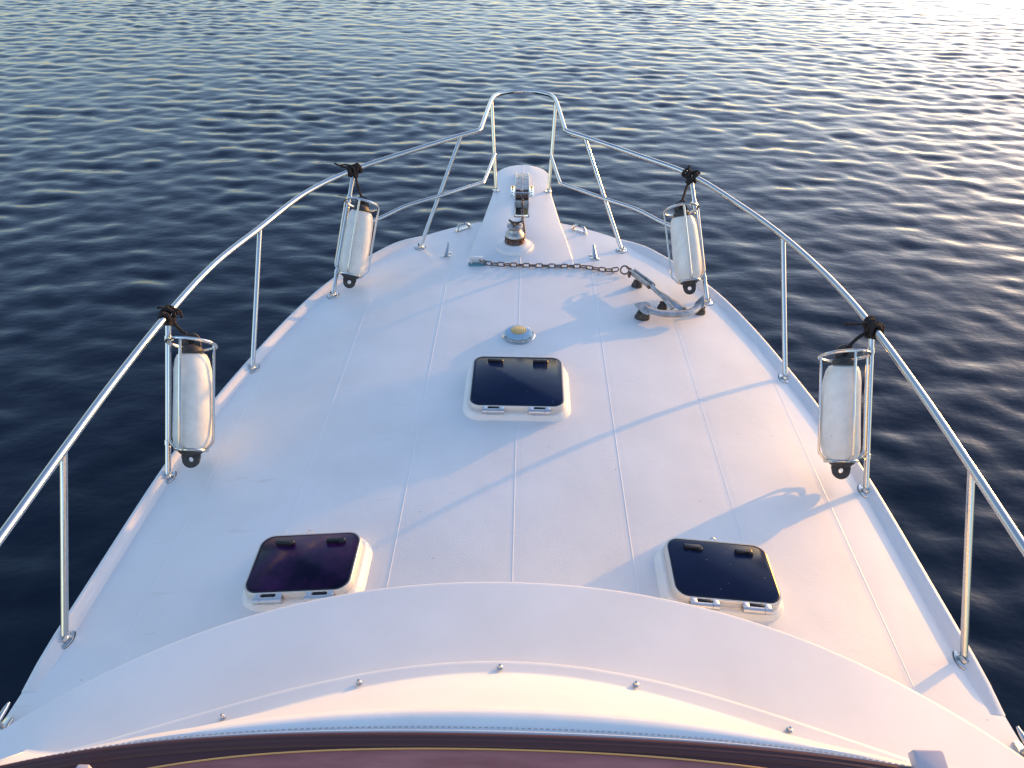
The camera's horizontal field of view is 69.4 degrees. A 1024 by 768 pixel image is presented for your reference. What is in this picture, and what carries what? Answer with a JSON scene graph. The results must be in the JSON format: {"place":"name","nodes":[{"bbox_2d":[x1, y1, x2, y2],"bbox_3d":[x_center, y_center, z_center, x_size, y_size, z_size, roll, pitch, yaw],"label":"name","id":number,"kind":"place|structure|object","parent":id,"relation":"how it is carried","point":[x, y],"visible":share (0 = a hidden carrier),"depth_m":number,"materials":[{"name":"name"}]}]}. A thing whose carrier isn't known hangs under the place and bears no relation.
{"place":"outdoors","nodes":[
{"label":"outdoors","id":0,"kind":"place"},
{"bbox_2d":[0,0,1023,745],"bbox_3d":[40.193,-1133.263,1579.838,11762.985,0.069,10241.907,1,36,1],"label":"water","id":1,"kind":"structure","parent":0,"point":[864,154],"depth_m":10.12,"materials":[{"name":"blue liquid"}]},
{"bbox_2d":[0,89,1023,767],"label":"motor boat","id":2,"kind":"object","parent":1,"relation":"on","point":[444,499],"visible":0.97,"depth_m":2.88,"materials":[{"name":"white fiberglass"},{"name":"stainless steel"}]},
{"bbox_2d":[157,304,211,467],"bbox_3d":[-1.471,-0.001,3.393,0.205,0.620,0.478,-7,36,-10],"label":"fender","id":3,"kind":"object","parent":2,"relation":"hanging from","point":[196,400],"visible":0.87,"depth_m":3.30,"materials":[{"name":"plastic"}]},
{"bbox_2d":[334,162,372,287],"bbox_3d":[-0.986,-1.006,4.669,0.229,0.654,0.519,-3,36,-5],"label":"fender","id":4,"kind":"object","parent":2,"relation":"on","point":[361,246],"visible":0.88,"depth_m":4.56,"materials":[{"name":"plastic"}]},
{"bbox_2d":[521,191,525,238],"bbox_3d":[0.075,-1.228,5.388,0.057,0.086,1.008,1,36,1],"label":"windlass chain","id":5,"kind":"object","parent":2,"relation":"on","point":[522,218],"visible":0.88,"depth_m":5.44,"materials":[{"name":"metal"}]},
{"bbox_2d":[479,260,629,274],"bbox_3d":[0.274,-0.769,4.825,0.983,0.060,0.071,3,36,3],"label":"anchor chain","id":6,"kind":"object","parent":2,"relation":"on","point":[544,265],"visible":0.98,"depth_m":4.82,"materials":[{"name":"metal"}]},
{"bbox_2d":[626,267,704,317],"bbox_3d":[0.830,-0.528,4.476,0.590,0.094,0.412,28,44,32],"label":"anchor","id":7,"kind":"object","parent":2,"relation":"on","point":[645,308],"visible":1,"depth_m":4.39,"materials":[{"name":"metal"}]},
{"bbox_2d":[670,165,701,294],"bbox_3d":[1.083,-0.969,4.632,0.205,0.671,0.517,1,36,1],"label":"fender","id":8,"kind":"object","parent":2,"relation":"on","point":[680,256],"visible":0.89,"depth_m":4.53,"materials":[{"name":"plastic"}]},
{"bbox_2d":[820,315,884,478],"bbox_3d":[1.513,0.052,3.366,0.219,0.616,0.471,12,37,15],"label":"fender","id":9,"kind":"object","parent":2,"relation":"hanging from","point":[836,413],"visible":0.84,"depth_m":3.27,"materials":[{"name":"plastic"}]}
]}

